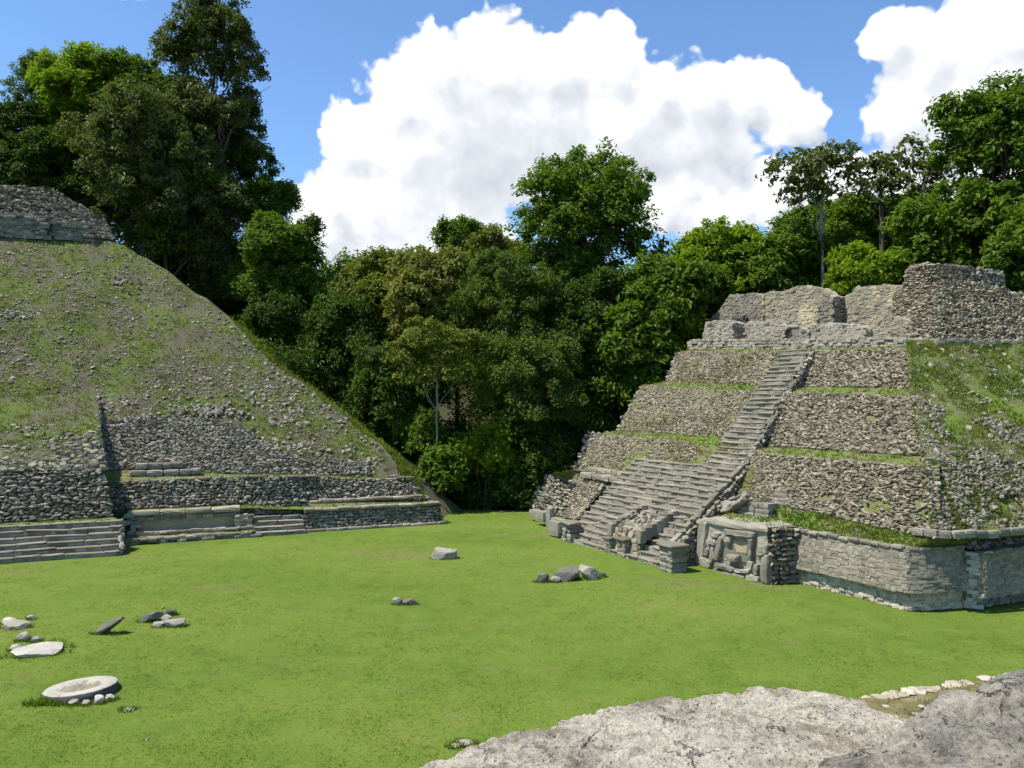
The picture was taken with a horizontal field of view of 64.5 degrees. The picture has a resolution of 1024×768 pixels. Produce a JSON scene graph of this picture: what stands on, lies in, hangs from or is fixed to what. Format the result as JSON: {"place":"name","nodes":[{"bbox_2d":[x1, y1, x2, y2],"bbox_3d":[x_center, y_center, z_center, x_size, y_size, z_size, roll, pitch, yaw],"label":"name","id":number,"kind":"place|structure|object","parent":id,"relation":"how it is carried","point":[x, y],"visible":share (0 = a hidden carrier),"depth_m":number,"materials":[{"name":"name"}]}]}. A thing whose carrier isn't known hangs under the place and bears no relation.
{"place":"outdoors","nodes":[
{"label":"outdoors","id":0,"kind":"place"},
{"bbox_2d":[380,314,489,489],"bbox_3d":[-5.378,2.226,60.272,7.567,14.497,6.422,1,-2,-40],"label":"broadleaf tree","id":1,"kind":"object","parent":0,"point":[412,341],"visible":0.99,"depth_m":59.36,"materials":[{"name":"green plant"}]},
{"bbox_2d":[0,509,1023,767],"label":"lawn","id":2,"kind":"structure","parent":0,"point":[304,739],"depth_m":26.76,"materials":[{"name":"green plant"}]},
{"bbox_2d":[2,617,15,623],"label":"boulder","id":3,"kind":"object","parent":2,"relation":"on","point":[6,619],"visible":0.41,"depth_m":29.00,"materials":[{"name":"stone"}]},
{"bbox_2d":[10,644,20,649],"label":"boulder","id":4,"kind":"object","parent":2,"relation":"on","point":[12,647],"visible":0.7,"depth_m":25.82,"materials":[{"name":"stone"}]},
{"bbox_2d":[1,619,30,629],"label":"stone slab","id":5,"kind":"object","parent":2,"relation":"on","point":[14,624],"depth_m":28.42,"materials":[{"name":"grey stone"}]},
{"bbox_2d":[17,631,30,640],"bbox_3d":[-16.196,8.406,26.914,0.473,0.345,0.370,0,-1,0],"label":"boulder","id":6,"kind":"object","parent":2,"relation":"on","point":[25,636],"visible":0.98,"depth_m":26.79,"materials":[{"name":"grey stone"}]},
{"bbox_2d":[30,636,41,641],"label":"boulder","id":7,"kind":"object","parent":2,"relation":"on","point":[36,638],"visible":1,"depth_m":26.74,"materials":[{"name":"grey stone"}]},
{"bbox_2d":[11,641,62,657],"bbox_3d":[-15.106,8.444,25.838,1.502,0.234,1.536,0,-1,-18],"label":"stone slab","id":8,"kind":"object","parent":2,"relation":"on","point":[41,649],"depth_m":25.46,"materials":[{"name":"stone"}]},
{"bbox_2d":[21,693,68,706],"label":"weeds","id":9,"kind":"object","parent":2,"relation":"on","point":[41,701],"visible":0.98,"depth_m":21.25,"materials":[{"name":"green plant"}]},
{"bbox_2d":[68,699,78,704],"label":"boulder","id":10,"kind":"object","parent":2,"relation":"on","point":[75,701],"visible":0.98,"depth_m":21.29,"materials":[{"name":"grey stone"}]},
{"bbox_2d":[42,676,117,703],"bbox_3d":[-11.828,8.459,22.249,1.841,0.505,1.841,0,-1,0],"label":"round stone","id":11,"kind":"object","parent":2,"relation":"on","point":[85,688],"visible":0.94,"depth_m":22.01,"materials":[{"name":"stone"}]},
{"bbox_2d":[82,700,90,705],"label":"boulder","id":12,"kind":"object","parent":2,"relation":"on","point":[85,702],"visible":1,"depth_m":21.28,"materials":[{"name":"grey stone"}]},
{"bbox_2d":[94,694,104,704],"bbox_3d":[-10.925,8.361,21.473,0.261,0.243,0.248,1,-1,-26],"label":"boulder","id":13,"kind":"object","parent":2,"relation":"on","point":[99,698],"visible":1,"depth_m":21.39,"materials":[{"name":"stone"}]},
{"bbox_2d":[95,616,124,634],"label":"tilted slab","id":14,"kind":"structure","parent":2,"relation":"on","point":[106,626],"depth_m":27.68,"materials":[{"name":"black stone"}]},
{"bbox_2d":[105,694,115,699],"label":"boulder","id":15,"kind":"object","parent":2,"relation":"on","point":[110,696],"visible":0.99,"depth_m":21.64,"materials":[{"name":"stone"}]},
{"bbox_2d":[139,611,163,621],"bbox_3d":[-13.074,8.443,29.417,0.887,0.418,0.446,0,-1,-11],"label":"stone slab","id":16,"kind":"object","parent":2,"relation":"on","point":[151,616],"depth_m":29.27,"materials":[{"name":"grey stone"}]},
{"bbox_2d":[153,621,164,627],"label":"boulder","id":17,"kind":"object","parent":2,"relation":"on","point":[157,623],"visible":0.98,"depth_m":28.64,"materials":[{"name":"grey stone"}]},
{"bbox_2d":[161,614,170,620],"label":"boulder","id":18,"kind":"object","parent":2,"relation":"on","point":[165,617],"visible":0.69,"depth_m":29.31,"materials":[{"name":"stone"}]},
{"bbox_2d":[166,609,177,615],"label":"boulder","id":19,"kind":"object","parent":2,"relation":"on","point":[171,612],"visible":0.94,"depth_m":30.24,"materials":[{"name":"black stone"}]},
{"bbox_2d":[164,618,185,627],"bbox_3d":[-11.933,8.500,28.765,0.737,0.320,0.415,0,-1,0],"label":"boulder","id":20,"kind":"object","parent":2,"relation":"on","point":[177,622],"visible":0.98,"depth_m":28.64,"materials":[{"name":"grey stone"}]},
{"bbox_2d":[392,597,402,603],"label":"boulder","id":21,"kind":"object","parent":2,"relation":"on","point":[397,600],"visible":1,"depth_m":32.00,"materials":[{"name":"grey stone"}]},
{"bbox_2d":[402,598,415,604],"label":"boulder","id":22,"kind":"object","parent":2,"relation":"on","point":[412,601],"visible":0.99,"depth_m":32.01,"materials":[{"name":"black stone"}]},
{"bbox_2d":[413,437,470,495],"bbox_3d":[-5.151,6.651,59.225,4.463,5.626,4.572,0,-1,0],"label":"leafy bush","id":23,"kind":"object","parent":2,"relation":"on","point":[436,462],"visible":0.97,"depth_m":58.35,"materials":[{"name":"green plant"}]},
{"bbox_2d":[431,547,456,559],"bbox_3d":[-3.437,8.634,41.156,1.345,0.703,0.682,0,-1,0],"label":"boulder","id":24,"kind":"object","parent":2,"relation":"on","point":[438,553],"visible":0.94,"depth_m":40.94,"materials":[{"name":"grey stone"}]},
{"bbox_2d":[456,739,472,745],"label":"rock outcrop","id":25,"kind":"object","parent":2,"relation":"on","point":[467,740],"visible":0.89,"depth_m":18.82,"materials":[{"name":"grey stone"}]},
{"bbox_2d":[482,467,545,510],"bbox_3d":[0.280,7.807,60.243,5.176,3.426,3.787,0,-1,0],"label":"leafy bush","id":26,"kind":"object","parent":2,"relation":"on","point":[507,484],"visible":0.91,"depth_m":59.37,"materials":[{"name":"green plant"}]},
{"bbox_2d":[536,572,548,582],"bbox_3d":[1.354,8.610,35.962,0.580,0.522,0.467,0,-1,0],"label":"boulder","id":27,"kind":"object","parent":2,"relation":"on","point":[542,577],"visible":0.94,"depth_m":35.77,"materials":[{"name":"black stone"}]},
{"bbox_2d":[550,576,560,582],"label":"boulder","id":28,"kind":"object","parent":2,"relation":"on","point":[556,579],"visible":1,"depth_m":35.81,"materials":[{"name":"grey stone"}]},
{"bbox_2d":[554,565,579,581],"bbox_3d":[2.466,8.528,36.288,1.120,0.760,0.713,0,-1,-13],"label":"boulder","id":29,"kind":"object","parent":2,"relation":"on","point":[568,573],"visible":0.91,"depth_m":36.06,"materials":[{"name":"black stone"}]},
{"bbox_2d":[578,564,598,579],"bbox_3d":[3.451,8.523,36.503,0.913,0.719,0.658,0,-1,0],"label":"boulder","id":30,"kind":"object","parent":2,"relation":"on","point":[588,572],"visible":0.98,"depth_m":36.28,"materials":[{"name":"grey stone"}]},
{"bbox_2d":[420,668,1023,767],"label":"stone platform","id":31,"kind":"structure","parent":2,"relation":"on","point":[962,723],"depth_m":3.63,"materials":[{"name":"stone"}]},
{"bbox_2d":[822,239,918,296],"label":"broadleaf tree","id":32,"kind":"object","parent":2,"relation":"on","point":[864,265],"visible":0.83,"depth_m":56.84,"materials":[{"name":"green plant"}]},
{"bbox_2d":[877,188,985,284],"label":"broadleaf tree","id":33,"kind":"object","parent":2,"relation":"on","point":[919,224],"visible":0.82,"depth_m":55.80,"materials":[{"name":"green plant"}]},
{"bbox_2d":[921,68,1023,274],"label":"broadleaf tree","id":34,"kind":"object","parent":2,"relation":"on","point":[986,131],"visible":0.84,"depth_m":55.39,"materials":[{"name":"green plant"}]},
{"bbox_2d":[967,229,994,261],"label":"broadleaf tree","id":35,"kind":"object","parent":2,"relation":"on","point":[977,249],"visible":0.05,"depth_m":58.11,"materials":[{"name":"green plant"}]},
{"bbox_2d":[977,193,1023,292],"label":"broadleaf tree","id":36,"kind":"object","parent":2,"relation":"on","point":[1006,254],"visible":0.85,"depth_m":50.78,"materials":[{"name":"green plant"}]},
{"bbox_2d":[0,0,1023,331],"label":"sky","id":37,"kind":"structure","parent":0,"point":[388,118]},
{"bbox_2d":[318,370,836,509],"bbox_3d":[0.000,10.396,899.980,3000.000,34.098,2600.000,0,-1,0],"label":"ground","id":38,"kind":"structure","parent":0,"point":[443,411],"depth_m":131.71,"materials":[{"name":"green plant"}]},
{"bbox_2d":[0,48,52,128],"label":"broadleaf tree","id":39,"kind":"object","parent":38,"relation":"on","point":[24,88],"visible":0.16,"depth_m":95.04,"materials":[{"name":"green plant"}]},
{"bbox_2d":[0,91,55,185],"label":"broadleaf tree","id":40,"kind":"object","parent":38,"relation":"on","point":[15,114],"visible":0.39,"depth_m":75.81,"materials":[{"name":"green plant"}]},
{"bbox_2d":[0,124,111,215],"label":"broadleaf tree","id":41,"kind":"object","parent":38,"relation":"on","point":[33,145],"visible":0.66,"depth_m":74.09,"materials":[{"name":"green plant"}]},
{"bbox_2d":[24,38,109,171],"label":"broadleaf tree","id":42,"kind":"object","parent":38,"relation":"on","point":[68,81],"visible":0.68,"depth_m":81.92,"materials":[{"name":"green plant"}]},
{"bbox_2d":[71,120,111,224],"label":"broadleaf tree","id":43,"kind":"object","parent":38,"relation":"on","point":[106,219],"depth_m":87.98,"materials":[{"name":"green plant"}]},
{"bbox_2d":[82,44,166,245],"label":"broadleaf tree","id":44,"kind":"object","parent":38,"relation":"on","point":[114,65],"visible":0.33,"depth_m":82.00,"materials":[{"name":"green plant"}]},
{"bbox_2d":[52,73,226,256],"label":"broadleaf tree","id":45,"kind":"object","parent":38,"relation":"on","point":[123,119],"visible":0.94,"depth_m":72.95,"materials":[{"name":"green plant"}]},
{"bbox_2d":[134,250,199,287],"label":"broadleaf tree","id":46,"kind":"object","parent":38,"relation":"on","point":[185,276],"visible":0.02,"depth_m":82.84,"materials":[{"name":"green plant"}]},
{"bbox_2d":[96,137,240,276],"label":"broadleaf tree","id":47,"kind":"object","parent":38,"relation":"on","point":[133,233],"visible":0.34,"depth_m":75.52,"materials":[{"name":"green plant"}]},
{"bbox_2d":[132,72,208,175],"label":"broadleaf tree","id":48,"kind":"object","parent":38,"relation":"on","point":[162,81],"visible":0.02,"depth_m":82.22,"materials":[{"name":"green plant"}]},
{"bbox_2d":[142,162,258,290],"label":"broadleaf tree","id":49,"kind":"object","parent":38,"relation":"on","point":[215,211],"visible":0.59,"depth_m":76.78,"materials":[{"name":"green plant"}]},
{"bbox_2d":[146,0,274,304],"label":"broadleaf tree","id":50,"kind":"object","parent":38,"relation":"on","point":[201,28],"visible":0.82,"depth_m":78.81,"materials":[{"name":"green plant"}]},
{"bbox_2d":[0,184,460,563],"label":"stepped pyramid","id":51,"kind":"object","parent":38,"relation":"on","point":[159,404],"visible":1,"depth_m":54.81,"materials":[{"name":"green stone"}]},
{"bbox_2d":[187,240,280,323],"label":"broadleaf tree","id":52,"kind":"object","parent":38,"relation":"on","point":[219,296],"visible":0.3,"depth_m":77.09,"materials":[{"name":"green plant"}]},
{"bbox_2d":[193,93,284,226],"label":"broadleaf tree","id":53,"kind":"object","parent":38,"relation":"on","point":[239,153],"visible":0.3,"depth_m":82.68,"materials":[{"name":"green plant"}]},
{"bbox_2d":[235,172,304,228],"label":"broadleaf tree","id":54,"kind":"object","parent":38,"relation":"on","point":[281,196],"visible":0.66,"depth_m":79.45,"materials":[{"name":"green plant"}]},
{"bbox_2d":[218,209,325,310],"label":"broadleaf tree","id":55,"kind":"object","parent":38,"relation":"on","point":[270,241],"visible":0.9,"depth_m":72.25,"materials":[{"name":"green plant"}]},
{"bbox_2d":[236,289,312,372],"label":"broadleaf tree","id":56,"kind":"object","parent":38,"relation":"on","point":[278,318],"visible":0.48,"depth_m":69.60,"materials":[{"name":"green plant"}]},
{"bbox_2d":[11,133,559,421],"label":"woodland backdrop","id":57,"kind":"structure","parent":38,"relation":"on","point":[117,232],"depth_m":87.74,"materials":[{"name":"green plant"}]},
{"bbox_2d":[255,275,330,368],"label":"broadleaf tree","id":58,"kind":"object","parent":38,"relation":"on","point":[324,280],"visible":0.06,"depth_m":74.90,"materials":[{"name":"green plant"}]},
{"bbox_2d":[295,211,326,379],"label":"broadleaf tree","id":59,"kind":"object","parent":38,"relation":"on","point":[313,221],"visible":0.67,"depth_m":74.81,"materials":[{"name":"green plant"}]},
{"bbox_2d":[288,290,393,400],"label":"broadleaf tree","id":60,"kind":"object","parent":38,"relation":"on","point":[345,326],"visible":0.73,"depth_m":67.70,"materials":[{"name":"green plant"}]},
{"bbox_2d":[330,378,373,430],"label":"leafy bush","id":61,"kind":"object","parent":38,"relation":"on","point":[342,401],"visible":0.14,"depth_m":66.10,"materials":[{"name":"green plant"}]},
{"bbox_2d":[310,245,399,340],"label":"broadleaf tree","id":62,"kind":"object","parent":38,"relation":"on","point":[367,274],"visible":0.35,"depth_m":72.55,"materials":[{"name":"green plant"}]},
{"bbox_2d":[346,339,458,454],"bbox_3d":[-8.977,2.550,64.560,9.311,13.828,8.840,0,-1,0],"label":"broadleaf tree","id":63,"kind":"object","parent":38,"relation":"on","point":[373,380],"visible":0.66,"depth_m":62.95,"materials":[{"name":"green plant"}]},
{"bbox_2d":[385,402,447,473],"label":"tree","id":64,"kind":"object","parent":38,"relation":"on","point":[417,425],"visible":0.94,"depth_m":61.54,"materials":[{"name":"green plant"}]},
{"bbox_2d":[381,242,485,486],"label":"broadleaf tree","id":65,"kind":"object","parent":38,"relation":"on","point":[423,283],"visible":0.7,"depth_m":67.54,"materials":[{"name":"green plant"}]},
{"bbox_2d":[427,214,484,426],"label":"broadleaf tree","id":66,"kind":"object","parent":38,"relation":"on","point":[455,232],"visible":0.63,"depth_m":87.12,"materials":[{"name":"green plant"}]},
{"bbox_2d":[447,466,509,509],"bbox_3d":[-2.296,7.967,61.328,5.212,3.648,3.641,0,-1,0],"label":"leafy bush","id":67,"kind":"object","parent":38,"relation":"on","point":[470,493],"visible":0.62,"depth_m":60.71,"materials":[{"name":"green plant"}]},
{"bbox_2d":[447,418,525,509],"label":"tree","id":68,"kind":"object","parent":38,"relation":"on","point":[496,450],"visible":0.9,"depth_m":59.66,"materials":[{"name":"green plant"}]},
{"bbox_2d":[464,222,535,421],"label":"broadleaf tree","id":69,"kind":"object","parent":38,"relation":"on","point":[486,238],"visible":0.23,"depth_m":80.27,"materials":[{"name":"green plant"}]},
{"bbox_2d":[446,245,579,411],"bbox_3d":[-0.362,-0.794,66.302,10.139,20.504,8.837,-1,-2,41],"label":"broadleaf tree","id":70,"kind":"object","parent":38,"relation":"on","point":[502,288],"visible":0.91,"depth_m":64.24,"materials":[{"name":"green plant"}]},
{"bbox_2d":[462,315,611,440],"bbox_3d":[1.923,2.105,61.691,11.811,14.772,8.970,0,-1,0],"label":"broadleaf tree","id":71,"kind":"object","parent":38,"relation":"on","point":[547,369],"visible":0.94,"depth_m":60.24,"materials":[{"name":"green plant"}]},
{"bbox_2d":[497,405,579,508],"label":"broadleaf tree","id":72,"kind":"object","parent":38,"relation":"on","point":[542,447],"visible":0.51,"depth_m":60.14,"materials":[{"name":"green plant"}]},
{"bbox_2d":[255,334,834,488],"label":"undergrowth","id":73,"kind":"object","parent":38,"relation":"on","point":[294,359],"visible":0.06,"depth_m":68.29,"materials":[{"name":"green plant"}]},
{"bbox_2d":[316,251,829,403],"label":"woodland","id":74,"kind":"object","parent":38,"relation":"on","point":[555,328],"depth_m":88.50,"materials":[{"name":"green plant"}]},
{"bbox_2d":[500,136,673,304],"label":"broadleaf tree","id":75,"kind":"object","parent":38,"relation":"on","point":[577,207],"visible":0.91,"depth_m":73.43,"materials":[{"name":"green plant"}]},
{"bbox_2d":[546,371,627,457],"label":"broadleaf tree","id":76,"kind":"object","parent":38,"relation":"on","point":[600,421],"visible":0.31,"depth_m":62.00,"materials":[{"name":"green plant"}]},
{"bbox_2d":[542,265,672,410],"bbox_3d":[7.286,0.063,65.540,11.174,18.847,8.489,0,-1,0],"label":"broadleaf tree","id":77,"kind":"object","parent":38,"relation":"on","point":[584,307],"visible":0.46,"depth_m":63.50,"materials":[{"name":"green plant"}]},
{"bbox_2d":[582,297,686,407],"bbox_3d":[9.344,1.457,62.142,8.017,16.090,6.714,0,-1,0],"label":"broadleaf tree","id":78,"kind":"object","parent":38,"relation":"on","point":[627,339],"visible":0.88,"depth_m":60.61,"materials":[{"name":"green plant"}]},
{"bbox_2d":[609,249,736,378],"bbox_3d":[12.492,-0.608,64.533,9.769,20.224,8.038,1,-1,-36],"label":"broadleaf tree","id":79,"kind":"object","parent":38,"relation":"on","point":[664,290],"visible":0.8,"depth_m":62.32,"materials":[{"name":"green plant"}]},
{"bbox_2d":[680,280,739,351],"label":"broadleaf tree","id":80,"kind":"object","parent":38,"relation":"on","point":[712,306],"visible":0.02,"depth_m":65.08,"materials":[{"name":"green plant"}]},
{"bbox_2d":[667,215,766,296],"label":"broadleaf tree","id":81,"kind":"object","parent":38,"relation":"on","point":[719,241],"visible":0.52,"depth_m":68.10,"materials":[{"name":"green plant"}]},
{"bbox_2d":[528,261,1023,610],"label":"stepped pyramid","id":82,"kind":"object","parent":38,"relation":"on","point":[903,404],"visible":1,"depth_m":40.58,"materials":[{"name":"grey stone"}]},
{"bbox_2d":[735,222,837,293],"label":"broadleaf tree","id":83,"kind":"object","parent":38,"relation":"on","point":[786,257],"visible":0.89,"depth_m":64.05,"materials":[{"name":"green plant"}]},
{"bbox_2d":[765,192,832,287],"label":"broadleaf tree","id":84,"kind":"object","parent":38,"relation":"on","point":[795,215],"visible":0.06,"depth_m":71.65,"materials":[{"name":"green plant"}]},
{"bbox_2d":[755,139,876,287],"bbox_3d":[23.953,-4.782,62.702,8.984,28.537,6.330,0,-1,-19],"label":"sparse tree","id":85,"kind":"object","parent":38,"relation":"on","point":[824,158],"visible":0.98,"depth_m":62.63,"materials":[{"name":"green plant"}]},
{"bbox_2d":[807,188,897,264],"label":"broadleaf tree","id":86,"kind":"object","parent":38,"relation":"on","point":[846,221],"visible":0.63,"depth_m":66.17,"materials":[{"name":"green plant"}]},
{"bbox_2d":[842,150,919,252],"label":"sparse tree","id":87,"kind":"object","parent":38,"relation":"on","point":[897,176],"visible":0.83,"depth_m":65.09,"materials":[{"name":"green plant"}]},
{"bbox_2d":[875,181,941,283],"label":"broadleaf tree","id":88,"kind":"object","parent":38,"relation":"on","point":[907,193],"visible":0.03,"depth_m":70.09,"materials":[{"name":"green plant"}]},
{"bbox_2d":[893,132,955,196],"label":"sparse tree","id":89,"kind":"object","parent":38,"relation":"on","point":[921,163],"visible":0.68,"depth_m":64.24,"materials":[{"name":"green plant"}]}
]}

